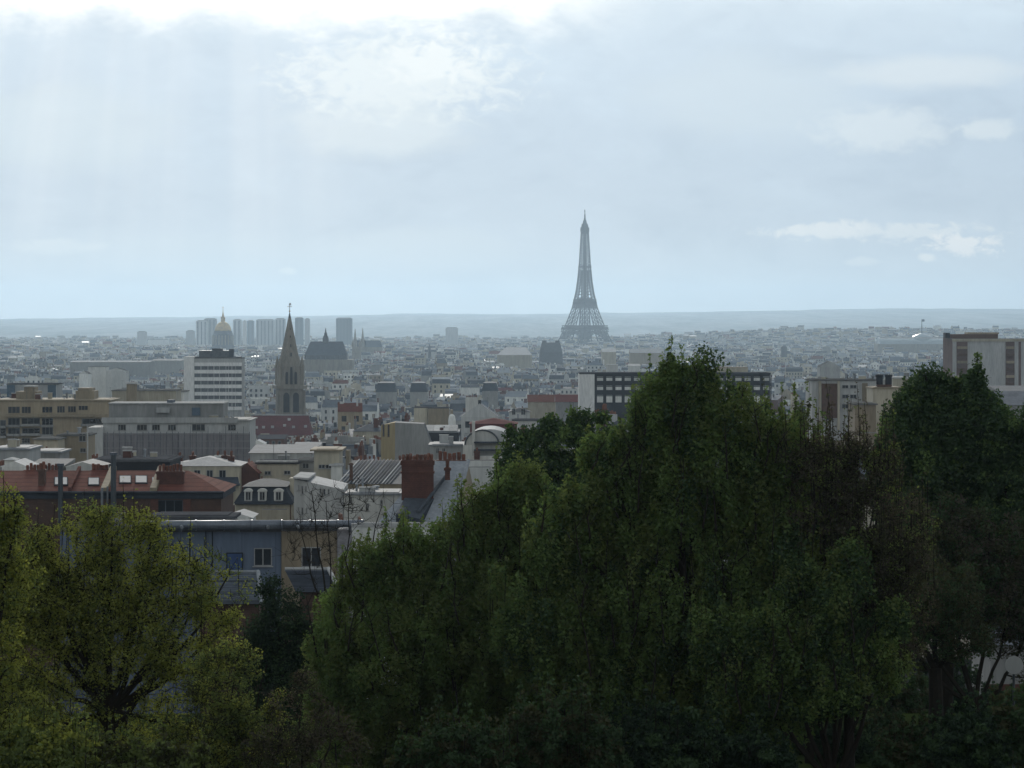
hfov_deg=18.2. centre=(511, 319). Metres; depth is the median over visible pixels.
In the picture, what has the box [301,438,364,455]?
city house
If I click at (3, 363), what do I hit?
city house
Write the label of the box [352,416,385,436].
city house
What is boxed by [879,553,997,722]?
maple tree
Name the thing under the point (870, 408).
flat block
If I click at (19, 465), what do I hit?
flat block
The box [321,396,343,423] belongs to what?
city house
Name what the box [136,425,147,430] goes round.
window
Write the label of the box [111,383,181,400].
flat block
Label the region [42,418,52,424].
window
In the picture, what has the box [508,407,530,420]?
town house
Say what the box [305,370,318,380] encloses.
city house
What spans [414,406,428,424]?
blind wall house
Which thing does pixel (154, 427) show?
window
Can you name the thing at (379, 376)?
city house
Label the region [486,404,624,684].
chestnut tree
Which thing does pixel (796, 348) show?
city house
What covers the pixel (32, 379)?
city house
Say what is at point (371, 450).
city house
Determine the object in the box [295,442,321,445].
hall
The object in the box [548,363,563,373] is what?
city house
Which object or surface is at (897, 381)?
flat block
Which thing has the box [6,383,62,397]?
glass block
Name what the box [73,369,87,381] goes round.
city house
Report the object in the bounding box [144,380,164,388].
city house
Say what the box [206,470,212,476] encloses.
window
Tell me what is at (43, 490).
tiled house
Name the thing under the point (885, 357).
city house
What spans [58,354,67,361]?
city house
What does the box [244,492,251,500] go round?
window
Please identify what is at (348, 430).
city house
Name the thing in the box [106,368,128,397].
flat block
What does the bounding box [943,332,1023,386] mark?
tower block
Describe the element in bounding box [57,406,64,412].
window
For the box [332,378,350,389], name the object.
city house
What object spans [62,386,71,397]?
city house
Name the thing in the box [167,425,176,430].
window
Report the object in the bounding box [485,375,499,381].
city house
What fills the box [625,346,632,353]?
city house
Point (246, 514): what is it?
workshop
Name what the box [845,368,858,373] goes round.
city house
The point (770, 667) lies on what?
maple tree
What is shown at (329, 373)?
city house
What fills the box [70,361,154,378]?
market hall
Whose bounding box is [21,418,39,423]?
window
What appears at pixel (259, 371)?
city house
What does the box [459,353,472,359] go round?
city house
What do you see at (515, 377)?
city house
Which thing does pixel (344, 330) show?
high-rise building
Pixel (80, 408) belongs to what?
window
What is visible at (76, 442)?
flat block
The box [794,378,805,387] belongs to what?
city house
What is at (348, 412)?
city house
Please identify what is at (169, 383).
city house
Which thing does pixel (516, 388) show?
city house
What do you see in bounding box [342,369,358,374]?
city house
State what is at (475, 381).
city house
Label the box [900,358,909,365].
city house
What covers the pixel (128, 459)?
flat block
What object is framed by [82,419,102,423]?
window
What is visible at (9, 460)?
flat block
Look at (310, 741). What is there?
shrub tree
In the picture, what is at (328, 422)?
city house
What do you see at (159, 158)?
sky
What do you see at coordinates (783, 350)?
dark tower
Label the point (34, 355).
city house
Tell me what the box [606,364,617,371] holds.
market hall
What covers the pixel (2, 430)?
window
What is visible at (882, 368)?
city house
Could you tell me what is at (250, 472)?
brick gable
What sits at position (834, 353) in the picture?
city house
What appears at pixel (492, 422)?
wine red block
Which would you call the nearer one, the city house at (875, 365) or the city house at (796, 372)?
the city house at (796, 372)
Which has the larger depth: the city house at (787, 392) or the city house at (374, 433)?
the city house at (787, 392)
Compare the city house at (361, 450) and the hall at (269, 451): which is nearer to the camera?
the hall at (269, 451)
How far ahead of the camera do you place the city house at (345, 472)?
449.07 m
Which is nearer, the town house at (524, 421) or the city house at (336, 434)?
the town house at (524, 421)
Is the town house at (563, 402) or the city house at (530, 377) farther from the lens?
the city house at (530, 377)
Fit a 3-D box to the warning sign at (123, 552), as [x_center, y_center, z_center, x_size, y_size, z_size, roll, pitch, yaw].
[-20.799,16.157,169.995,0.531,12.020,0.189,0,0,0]
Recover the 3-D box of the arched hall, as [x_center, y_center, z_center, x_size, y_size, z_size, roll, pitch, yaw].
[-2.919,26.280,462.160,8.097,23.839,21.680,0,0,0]
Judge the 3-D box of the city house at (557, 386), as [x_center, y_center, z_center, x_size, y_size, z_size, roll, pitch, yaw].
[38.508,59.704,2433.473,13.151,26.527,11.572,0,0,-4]
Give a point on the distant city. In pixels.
(748, 349)
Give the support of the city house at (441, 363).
on the city ground at (959, 672)
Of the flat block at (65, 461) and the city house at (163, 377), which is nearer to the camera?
the flat block at (65, 461)
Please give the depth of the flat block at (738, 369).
1160.00 m
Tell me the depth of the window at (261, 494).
359.86 m
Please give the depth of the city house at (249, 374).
2958.36 m
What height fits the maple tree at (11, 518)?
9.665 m
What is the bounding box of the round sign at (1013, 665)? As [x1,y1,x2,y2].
[1005,656,1022,767]
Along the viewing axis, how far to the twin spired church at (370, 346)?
4900.00 m
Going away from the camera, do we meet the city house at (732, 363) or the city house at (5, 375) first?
the city house at (5, 375)
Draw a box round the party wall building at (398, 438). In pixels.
[381,421,431,459]
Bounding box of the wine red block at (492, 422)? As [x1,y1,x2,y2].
[469,418,517,432]
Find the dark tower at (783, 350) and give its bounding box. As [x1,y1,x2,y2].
[781,345,786,356]
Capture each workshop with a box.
[236,509,258,519]
[255,451,300,481]
[256,434,287,443]
[256,439,266,443]
[298,457,313,471]
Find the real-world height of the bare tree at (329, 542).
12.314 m
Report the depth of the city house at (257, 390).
2043.40 m
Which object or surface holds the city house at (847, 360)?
on the city ground at (959, 672)
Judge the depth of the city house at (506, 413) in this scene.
1560.46 m
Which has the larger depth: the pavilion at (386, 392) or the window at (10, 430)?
the pavilion at (386, 392)
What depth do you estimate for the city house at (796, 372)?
3061.63 m
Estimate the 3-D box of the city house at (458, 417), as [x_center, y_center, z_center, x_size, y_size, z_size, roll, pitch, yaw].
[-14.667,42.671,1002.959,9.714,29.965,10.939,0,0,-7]
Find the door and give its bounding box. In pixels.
[226,553,242,569]
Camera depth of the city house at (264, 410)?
1608.22 m
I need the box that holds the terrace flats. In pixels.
[0,385,119,459]
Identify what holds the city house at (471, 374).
on the city ground at (959, 672)
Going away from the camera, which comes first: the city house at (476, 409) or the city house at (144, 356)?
the city house at (476, 409)
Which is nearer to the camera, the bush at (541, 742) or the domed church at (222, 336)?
the bush at (541, 742)
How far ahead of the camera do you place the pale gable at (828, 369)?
1700.00 m
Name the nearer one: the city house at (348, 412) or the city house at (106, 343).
the city house at (348, 412)
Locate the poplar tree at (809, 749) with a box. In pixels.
[750,378,865,763]
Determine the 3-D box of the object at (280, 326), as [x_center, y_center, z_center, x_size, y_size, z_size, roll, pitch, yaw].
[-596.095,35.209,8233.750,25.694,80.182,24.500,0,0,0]
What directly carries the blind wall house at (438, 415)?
on the city ground at (959, 672)
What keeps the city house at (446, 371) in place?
on the city ground at (959, 672)
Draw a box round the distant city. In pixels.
[0,325,1023,658]
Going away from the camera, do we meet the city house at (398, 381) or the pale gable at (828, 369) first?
the pale gable at (828, 369)
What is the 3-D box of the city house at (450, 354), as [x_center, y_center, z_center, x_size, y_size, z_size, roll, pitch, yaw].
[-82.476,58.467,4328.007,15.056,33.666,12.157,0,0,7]
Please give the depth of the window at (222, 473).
431.95 m
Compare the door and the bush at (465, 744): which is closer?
the bush at (465, 744)
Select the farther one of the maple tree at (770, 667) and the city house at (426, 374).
the city house at (426, 374)
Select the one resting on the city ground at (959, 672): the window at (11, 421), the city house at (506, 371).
the city house at (506, 371)
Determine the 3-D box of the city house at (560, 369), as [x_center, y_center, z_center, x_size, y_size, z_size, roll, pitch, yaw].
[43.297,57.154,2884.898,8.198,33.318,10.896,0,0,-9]
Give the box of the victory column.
[428,344,430,357]
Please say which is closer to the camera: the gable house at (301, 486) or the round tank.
the gable house at (301, 486)
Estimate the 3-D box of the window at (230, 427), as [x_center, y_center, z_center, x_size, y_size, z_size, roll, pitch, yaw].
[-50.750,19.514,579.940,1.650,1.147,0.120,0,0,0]
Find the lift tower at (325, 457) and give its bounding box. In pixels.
[310,446,345,480]
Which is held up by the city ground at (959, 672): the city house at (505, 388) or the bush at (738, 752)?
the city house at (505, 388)
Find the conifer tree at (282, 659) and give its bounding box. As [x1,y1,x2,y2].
[232,570,321,747]
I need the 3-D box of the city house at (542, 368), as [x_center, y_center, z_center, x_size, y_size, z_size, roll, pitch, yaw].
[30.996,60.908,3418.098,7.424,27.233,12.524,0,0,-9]
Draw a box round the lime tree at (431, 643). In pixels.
[293,445,596,767]
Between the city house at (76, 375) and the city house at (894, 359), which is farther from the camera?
the city house at (894, 359)
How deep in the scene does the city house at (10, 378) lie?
2758.30 m
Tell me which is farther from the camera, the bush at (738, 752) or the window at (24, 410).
the window at (24, 410)
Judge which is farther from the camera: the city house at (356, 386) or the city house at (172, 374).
the city house at (172, 374)
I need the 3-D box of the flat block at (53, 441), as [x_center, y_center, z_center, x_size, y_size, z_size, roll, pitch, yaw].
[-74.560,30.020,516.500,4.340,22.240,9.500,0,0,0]
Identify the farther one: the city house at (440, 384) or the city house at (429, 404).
the city house at (440, 384)
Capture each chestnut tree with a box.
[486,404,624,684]
[863,352,1017,715]
[971,401,1023,608]
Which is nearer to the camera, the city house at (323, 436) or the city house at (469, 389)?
the city house at (323, 436)
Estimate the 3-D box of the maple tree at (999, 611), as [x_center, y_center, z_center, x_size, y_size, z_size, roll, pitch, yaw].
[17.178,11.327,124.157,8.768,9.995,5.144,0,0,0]
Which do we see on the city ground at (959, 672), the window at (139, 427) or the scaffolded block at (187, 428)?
the scaffolded block at (187, 428)
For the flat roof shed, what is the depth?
246.35 m
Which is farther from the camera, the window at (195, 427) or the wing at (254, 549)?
the window at (195, 427)
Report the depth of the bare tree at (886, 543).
101.77 m
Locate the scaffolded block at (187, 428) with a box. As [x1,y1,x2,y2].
[88,399,257,461]
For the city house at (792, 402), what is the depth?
700.25 m
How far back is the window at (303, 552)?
224.81 m
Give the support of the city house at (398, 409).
on the city ground at (959, 672)
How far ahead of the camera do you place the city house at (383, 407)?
1597.70 m
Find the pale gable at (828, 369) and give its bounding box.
[817,361,839,377]
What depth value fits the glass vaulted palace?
5302.00 m
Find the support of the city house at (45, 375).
on the city ground at (959, 672)
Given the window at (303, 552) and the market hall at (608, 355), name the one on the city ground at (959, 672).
the market hall at (608, 355)
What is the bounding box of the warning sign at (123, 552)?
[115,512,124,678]
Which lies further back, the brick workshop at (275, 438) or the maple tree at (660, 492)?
the brick workshop at (275, 438)
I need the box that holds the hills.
[0,308,1023,338]
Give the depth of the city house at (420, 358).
3784.33 m
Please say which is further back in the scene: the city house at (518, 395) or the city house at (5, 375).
the city house at (5, 375)
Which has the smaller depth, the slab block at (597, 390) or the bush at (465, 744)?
the bush at (465, 744)
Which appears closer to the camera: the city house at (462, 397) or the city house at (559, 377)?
the city house at (462, 397)
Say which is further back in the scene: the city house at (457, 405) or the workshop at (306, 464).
the city house at (457, 405)
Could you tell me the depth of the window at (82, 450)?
520.02 m
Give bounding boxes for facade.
[805,373,875,441]
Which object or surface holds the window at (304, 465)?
in the workshop at (306, 464)
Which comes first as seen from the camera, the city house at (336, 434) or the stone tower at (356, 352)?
the city house at (336, 434)
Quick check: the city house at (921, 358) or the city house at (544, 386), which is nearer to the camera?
the city house at (544, 386)
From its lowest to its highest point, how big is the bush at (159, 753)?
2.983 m
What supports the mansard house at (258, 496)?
on the city ground at (959, 672)
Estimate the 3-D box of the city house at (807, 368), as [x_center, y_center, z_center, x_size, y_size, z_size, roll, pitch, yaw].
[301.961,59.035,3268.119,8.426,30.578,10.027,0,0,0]
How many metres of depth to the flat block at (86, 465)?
358.00 m
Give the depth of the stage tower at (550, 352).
3701.91 m
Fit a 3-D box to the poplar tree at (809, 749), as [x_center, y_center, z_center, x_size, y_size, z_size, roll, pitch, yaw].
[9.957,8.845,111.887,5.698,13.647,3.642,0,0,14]
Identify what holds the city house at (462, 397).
on the city ground at (959, 672)
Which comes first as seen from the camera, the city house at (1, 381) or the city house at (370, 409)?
the city house at (370, 409)
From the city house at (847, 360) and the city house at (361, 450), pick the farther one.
the city house at (847, 360)
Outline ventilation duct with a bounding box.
[143,520,363,531]
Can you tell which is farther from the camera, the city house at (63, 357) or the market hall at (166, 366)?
the city house at (63, 357)
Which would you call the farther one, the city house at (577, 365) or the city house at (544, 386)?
the city house at (577, 365)
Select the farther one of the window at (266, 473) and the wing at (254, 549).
the window at (266, 473)
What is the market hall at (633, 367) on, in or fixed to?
on the city ground at (959, 672)
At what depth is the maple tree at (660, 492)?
102.22 m
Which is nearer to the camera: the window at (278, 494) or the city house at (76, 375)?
the window at (278, 494)
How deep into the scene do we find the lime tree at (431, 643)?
107.00 m
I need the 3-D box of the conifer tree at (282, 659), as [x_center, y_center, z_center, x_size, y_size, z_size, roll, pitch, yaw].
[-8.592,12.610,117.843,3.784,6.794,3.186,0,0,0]
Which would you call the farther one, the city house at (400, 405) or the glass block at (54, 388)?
the city house at (400, 405)
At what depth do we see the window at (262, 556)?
224.97 m
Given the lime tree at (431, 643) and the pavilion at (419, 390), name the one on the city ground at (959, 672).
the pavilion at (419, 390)
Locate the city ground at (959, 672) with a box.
[6,659,971,712]
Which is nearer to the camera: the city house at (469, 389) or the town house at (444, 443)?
the town house at (444, 443)
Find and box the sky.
[0,0,1023,318]
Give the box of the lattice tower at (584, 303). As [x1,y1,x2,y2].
[558,210,611,342]
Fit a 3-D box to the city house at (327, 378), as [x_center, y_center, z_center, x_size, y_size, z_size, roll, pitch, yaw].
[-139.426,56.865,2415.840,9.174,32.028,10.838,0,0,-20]
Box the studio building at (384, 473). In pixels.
[340,459,401,488]
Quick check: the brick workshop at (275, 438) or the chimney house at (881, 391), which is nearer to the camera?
the chimney house at (881, 391)
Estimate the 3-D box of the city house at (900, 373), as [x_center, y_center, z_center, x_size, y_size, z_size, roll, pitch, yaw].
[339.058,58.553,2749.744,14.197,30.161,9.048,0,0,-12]
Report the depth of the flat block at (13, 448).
405.41 m
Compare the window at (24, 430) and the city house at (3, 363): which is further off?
the city house at (3, 363)
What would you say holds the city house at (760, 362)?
on the city ground at (959, 672)
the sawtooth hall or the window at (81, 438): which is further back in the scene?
the sawtooth hall
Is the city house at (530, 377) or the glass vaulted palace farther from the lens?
the glass vaulted palace
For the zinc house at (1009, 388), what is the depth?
646.98 m
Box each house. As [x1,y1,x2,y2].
[0,360,6,367]
[0,372,9,383]
[0,376,3,385]
[0,386,6,396]
[0,452,236,664]
[7,355,17,361]
[7,373,14,383]
[21,369,36,375]
[25,376,40,382]
[30,352,39,358]
[38,359,46,367]
[40,372,57,377]
[48,363,63,369]
[51,373,66,379]
[54,359,65,367]
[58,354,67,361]
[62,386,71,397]
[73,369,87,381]
[89,351,99,360]
[102,341,111,346]
[130,376,148,382]
[135,352,148,359]
[142,348,153,353]
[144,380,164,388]
[155,375,166,380]
[165,381,176,387]
[168,349,178,354]
[169,372,183,380]
[178,450,246,511]
[194,570,264,712]
[234,349,239,354]
[234,477,293,519]
[245,370,251,378]
[247,403,262,411]
[249,367,264,374]
[249,384,269,397]
[249,409,274,412]
[250,397,269,405]
[262,360,271,366]
[264,399,275,409]
[285,567,338,706]
[293,472,347,519]
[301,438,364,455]
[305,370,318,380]
[306,396,317,409]
[309,386,324,401]
[312,435,380,456]
[313,380,331,389]
[315,417,332,423]
[319,429,352,439]
[320,374,334,382]
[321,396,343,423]
[323,423,335,433]
[324,371,340,377]
[330,390,339,397]
[331,430,350,436]
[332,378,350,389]
[338,398,362,431]
[341,386,354,397]
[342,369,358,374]
[342,477,401,521]
[343,373,357,383]
[343,450,351,469]
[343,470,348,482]
[345,422,362,433]
[351,380,361,391]
[351,398,378,420]
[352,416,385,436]
[353,375,367,382]
[353,392,368,398]
[358,441,363,458]
[363,432,380,443]
[364,385,374,391]
[364,439,376,459]
[369,371,383,381]
[371,361,383,372]
[372,414,401,423]
[378,451,474,577]
[379,405,389,410]
[389,405,416,417]
[389,408,405,417]
[393,376,404,385]
[396,383,408,392]
[397,401,406,407]
[402,364,412,369]
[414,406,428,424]
[415,353,425,363]
[417,399,436,406]
[421,368,431,381]
[422,347,436,358]
[428,407,449,424]
[428,434,463,460]
[432,376,449,394]
[434,358,446,368]
[443,367,450,376]
[444,389,456,393]
[445,351,456,359]
[450,396,466,411]
[450,408,465,427]
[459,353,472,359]
[459,393,476,399]
[460,382,479,394]
[460,395,498,434]
[463,368,477,379]
[465,376,483,386]
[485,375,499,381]
[497,367,510,374]
[498,385,512,391]
[499,411,508,416]
[505,389,528,404]
[506,384,526,390]
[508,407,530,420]
[511,372,528,382]
[511,398,527,408]
[512,409,537,428]
[513,381,534,386]
[521,373,538,382]
[527,395,554,417]
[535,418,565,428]
[537,364,544,372]
[538,383,555,390]
[539,389,552,394]
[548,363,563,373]
[549,372,568,382]
[554,381,571,390]
[555,365,564,372]
[555,394,577,417]
[560,385,577,393]
[570,361,580,369]
[587,360,604,371]
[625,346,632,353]
[697,333,704,338]
[712,347,723,355]
[727,360,738,365]
[757,358,765,366]
[765,365,777,374]
[778,386,791,399]
[785,365,802,378]
[790,392,805,417]
[791,346,801,352]
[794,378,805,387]
[797,390,805,397]
[803,363,811,372]
[811,355,822,362]
[821,345,830,352]
[832,350,837,357]
[843,357,851,363]
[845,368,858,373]
[866,374,903,432]
[870,360,880,369]
[879,364,886,371]
[882,354,895,360]
[889,356,902,363]
[897,371,913,375]
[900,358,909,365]
[915,354,925,362]
[970,627,1023,693]
[988,386,1023,390]
[993,391,1023,417]
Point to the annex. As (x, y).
(336, 471)
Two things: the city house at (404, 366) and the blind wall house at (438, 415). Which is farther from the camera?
the city house at (404, 366)
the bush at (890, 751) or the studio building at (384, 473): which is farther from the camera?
the studio building at (384, 473)
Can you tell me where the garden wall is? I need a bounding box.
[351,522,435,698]
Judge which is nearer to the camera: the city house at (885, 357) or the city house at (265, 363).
the city house at (265, 363)
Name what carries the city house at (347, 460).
on the city ground at (959, 672)
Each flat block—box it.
[0,439,42,461]
[1,458,37,470]
[4,457,18,464]
[32,436,66,447]
[35,458,74,470]
[41,448,71,457]
[56,427,96,462]
[65,459,110,470]
[79,371,90,387]
[88,366,108,397]
[95,447,182,470]
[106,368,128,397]
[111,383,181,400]
[151,386,189,400]
[714,367,747,371]
[846,401,877,439]
[892,366,920,386]
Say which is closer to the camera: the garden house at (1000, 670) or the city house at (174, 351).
the garden house at (1000, 670)
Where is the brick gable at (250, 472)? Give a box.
[241,461,261,489]
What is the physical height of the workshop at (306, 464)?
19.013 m
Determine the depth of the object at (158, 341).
8281.00 m
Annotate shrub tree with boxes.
[146,630,298,767]
[236,664,374,767]
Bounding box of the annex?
[329,463,343,481]
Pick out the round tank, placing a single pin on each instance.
(451, 420)
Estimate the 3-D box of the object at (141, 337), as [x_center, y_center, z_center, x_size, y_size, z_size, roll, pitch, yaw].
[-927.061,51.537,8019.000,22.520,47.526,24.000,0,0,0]
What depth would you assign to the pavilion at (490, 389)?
1800.00 m
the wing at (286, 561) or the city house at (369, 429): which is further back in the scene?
the city house at (369, 429)
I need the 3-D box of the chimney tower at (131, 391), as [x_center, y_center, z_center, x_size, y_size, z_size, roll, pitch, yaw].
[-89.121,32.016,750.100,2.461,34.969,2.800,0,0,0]
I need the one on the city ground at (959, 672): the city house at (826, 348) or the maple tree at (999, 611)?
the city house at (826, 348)
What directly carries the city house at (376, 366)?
on the city ground at (959, 672)
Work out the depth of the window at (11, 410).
639.95 m
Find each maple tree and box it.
[0,472,62,732]
[0,477,259,763]
[482,335,867,756]
[680,526,918,767]
[863,484,1023,711]
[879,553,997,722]
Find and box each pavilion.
[376,381,396,407]
[410,381,427,407]
[482,381,498,407]
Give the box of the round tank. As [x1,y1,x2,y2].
[448,414,455,424]
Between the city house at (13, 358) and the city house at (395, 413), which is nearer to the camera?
the city house at (395, 413)
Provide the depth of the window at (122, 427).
579.98 m
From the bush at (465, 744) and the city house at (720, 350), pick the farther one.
the city house at (720, 350)
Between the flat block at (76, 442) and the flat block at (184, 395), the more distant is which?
the flat block at (184, 395)
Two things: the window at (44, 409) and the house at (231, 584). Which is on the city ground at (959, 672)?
the house at (231, 584)
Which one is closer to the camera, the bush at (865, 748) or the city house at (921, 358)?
the bush at (865, 748)
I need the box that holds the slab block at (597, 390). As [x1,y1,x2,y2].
[578,372,770,419]
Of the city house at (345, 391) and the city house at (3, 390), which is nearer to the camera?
the city house at (3, 390)
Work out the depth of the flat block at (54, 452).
420.56 m
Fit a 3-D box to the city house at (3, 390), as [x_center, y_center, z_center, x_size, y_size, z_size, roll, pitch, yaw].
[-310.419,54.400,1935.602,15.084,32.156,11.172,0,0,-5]
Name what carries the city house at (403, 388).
on the city ground at (959, 672)
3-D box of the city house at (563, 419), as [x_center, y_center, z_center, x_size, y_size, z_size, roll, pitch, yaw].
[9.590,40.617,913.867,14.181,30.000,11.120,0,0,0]
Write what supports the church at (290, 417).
on the city ground at (959, 672)
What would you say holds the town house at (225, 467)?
on the city ground at (959, 672)
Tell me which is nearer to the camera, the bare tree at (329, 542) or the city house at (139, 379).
the bare tree at (329, 542)
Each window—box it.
[0,420,5,425]
[0,428,5,435]
[7,407,19,413]
[8,418,19,424]
[8,428,19,433]
[21,407,30,413]
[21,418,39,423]
[22,428,39,432]
[22,438,29,442]
[42,407,51,412]
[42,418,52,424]
[42,427,52,433]
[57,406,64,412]
[67,406,75,412]
[78,406,87,410]
[78,434,86,441]
[79,448,86,452]
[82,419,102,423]
[117,425,126,430]
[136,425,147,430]
[151,425,160,430]
[158,500,182,511]
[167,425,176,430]
[192,424,204,430]
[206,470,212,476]
[219,470,225,476]
[227,425,236,430]
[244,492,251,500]
[252,548,272,566]
[258,492,265,500]
[264,471,271,475]
[275,492,281,500]
[301,547,320,566]
[302,463,308,468]
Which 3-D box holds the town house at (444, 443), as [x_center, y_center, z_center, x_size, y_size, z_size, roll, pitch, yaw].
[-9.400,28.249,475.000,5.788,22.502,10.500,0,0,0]
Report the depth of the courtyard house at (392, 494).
345.00 m
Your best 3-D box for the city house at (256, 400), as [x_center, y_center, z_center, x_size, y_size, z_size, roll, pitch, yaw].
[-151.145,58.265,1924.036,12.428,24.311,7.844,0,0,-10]
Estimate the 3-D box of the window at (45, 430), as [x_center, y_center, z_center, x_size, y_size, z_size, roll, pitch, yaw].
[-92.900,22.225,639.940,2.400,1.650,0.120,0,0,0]
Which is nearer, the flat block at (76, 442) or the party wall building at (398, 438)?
the flat block at (76, 442)
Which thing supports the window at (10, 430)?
in the terrace flats
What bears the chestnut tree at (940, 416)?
on the park ground at (908, 716)
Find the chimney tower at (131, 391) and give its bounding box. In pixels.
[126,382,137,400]
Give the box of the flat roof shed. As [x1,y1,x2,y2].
[146,511,240,519]
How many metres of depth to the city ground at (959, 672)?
280.04 m
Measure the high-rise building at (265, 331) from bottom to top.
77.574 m
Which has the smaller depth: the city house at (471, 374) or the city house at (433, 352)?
the city house at (471, 374)
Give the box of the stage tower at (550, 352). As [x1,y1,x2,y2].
[539,340,562,365]
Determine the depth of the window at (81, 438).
520.02 m
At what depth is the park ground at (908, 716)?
126.11 m
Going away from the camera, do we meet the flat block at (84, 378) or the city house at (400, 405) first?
the city house at (400, 405)
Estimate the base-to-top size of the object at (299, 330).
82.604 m
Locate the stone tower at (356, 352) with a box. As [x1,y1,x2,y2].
[351,341,361,359]
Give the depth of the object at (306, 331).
8196.00 m
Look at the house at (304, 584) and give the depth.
196.95 m
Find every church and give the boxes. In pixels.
[212,307,233,349]
[250,303,313,437]
[300,328,353,376]
[352,328,382,354]
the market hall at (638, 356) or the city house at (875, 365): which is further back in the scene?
the market hall at (638, 356)
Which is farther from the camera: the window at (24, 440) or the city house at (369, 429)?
the city house at (369, 429)
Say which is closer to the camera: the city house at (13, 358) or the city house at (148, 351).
the city house at (13, 358)
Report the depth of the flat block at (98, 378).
1900.00 m
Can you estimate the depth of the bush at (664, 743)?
93.51 m
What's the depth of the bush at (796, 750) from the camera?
115.28 m
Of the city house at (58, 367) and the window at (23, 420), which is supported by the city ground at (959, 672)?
the city house at (58, 367)
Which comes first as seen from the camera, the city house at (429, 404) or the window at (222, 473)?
the window at (222, 473)
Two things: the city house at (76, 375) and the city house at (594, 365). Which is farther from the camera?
the city house at (594, 365)
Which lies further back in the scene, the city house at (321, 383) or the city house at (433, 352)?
the city house at (433, 352)
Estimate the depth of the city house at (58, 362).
3610.66 m
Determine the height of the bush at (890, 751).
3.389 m
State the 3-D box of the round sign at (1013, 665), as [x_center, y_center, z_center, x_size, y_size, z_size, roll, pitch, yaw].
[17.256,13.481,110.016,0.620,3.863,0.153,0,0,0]
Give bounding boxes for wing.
[59,520,280,712]
[281,519,338,697]
[337,527,351,622]
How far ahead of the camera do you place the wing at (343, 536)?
224.60 m
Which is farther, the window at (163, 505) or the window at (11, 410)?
the window at (11, 410)
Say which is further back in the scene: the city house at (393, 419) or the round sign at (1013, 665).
the city house at (393, 419)
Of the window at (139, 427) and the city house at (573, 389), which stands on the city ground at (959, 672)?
the city house at (573, 389)
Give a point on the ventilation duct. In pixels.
(224, 525)
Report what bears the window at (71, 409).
in the terrace flats
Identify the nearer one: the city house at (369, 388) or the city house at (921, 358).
the city house at (369, 388)
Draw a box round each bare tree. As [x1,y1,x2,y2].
[272,474,400,630]
[771,377,944,767]
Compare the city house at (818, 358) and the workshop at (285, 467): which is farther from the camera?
the city house at (818, 358)
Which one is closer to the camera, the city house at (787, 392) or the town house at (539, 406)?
the town house at (539, 406)
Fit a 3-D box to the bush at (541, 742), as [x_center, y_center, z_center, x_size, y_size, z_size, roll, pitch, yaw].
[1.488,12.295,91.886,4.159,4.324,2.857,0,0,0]
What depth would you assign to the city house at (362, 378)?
2645.32 m
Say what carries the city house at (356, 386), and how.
on the city ground at (959, 672)
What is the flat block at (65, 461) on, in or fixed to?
on the city ground at (959, 672)
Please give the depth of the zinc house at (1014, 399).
523.11 m
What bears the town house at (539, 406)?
on the city ground at (959, 672)
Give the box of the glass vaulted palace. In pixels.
[874,319,942,352]
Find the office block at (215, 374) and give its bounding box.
[184,348,244,416]
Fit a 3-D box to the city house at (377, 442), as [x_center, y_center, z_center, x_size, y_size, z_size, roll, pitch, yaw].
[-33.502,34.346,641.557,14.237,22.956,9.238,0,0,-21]
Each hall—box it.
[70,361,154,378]
[152,359,183,374]
[249,444,319,462]
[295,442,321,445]
[426,425,459,441]
[463,421,512,462]
[497,347,531,367]
[601,348,615,366]
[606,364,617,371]
[628,364,639,371]
[629,349,663,366]
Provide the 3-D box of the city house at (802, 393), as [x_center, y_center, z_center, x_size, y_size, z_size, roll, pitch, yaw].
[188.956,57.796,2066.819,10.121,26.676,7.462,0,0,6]
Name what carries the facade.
on the city ground at (959, 672)
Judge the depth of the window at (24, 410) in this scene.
639.95 m
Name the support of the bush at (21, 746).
on the park ground at (908, 716)
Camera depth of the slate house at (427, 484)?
240.25 m
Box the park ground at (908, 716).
[17,713,1023,767]
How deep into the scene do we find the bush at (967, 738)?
94.51 m
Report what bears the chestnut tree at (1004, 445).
on the park ground at (908, 716)
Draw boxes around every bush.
[0,699,100,767]
[86,717,212,767]
[382,695,518,767]
[499,671,634,767]
[604,682,721,767]
[687,712,802,767]
[767,718,828,754]
[813,714,880,762]
[857,697,915,740]
[866,700,934,767]
[870,666,928,712]
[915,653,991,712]
[919,689,1017,767]
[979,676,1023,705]
[984,681,1023,767]

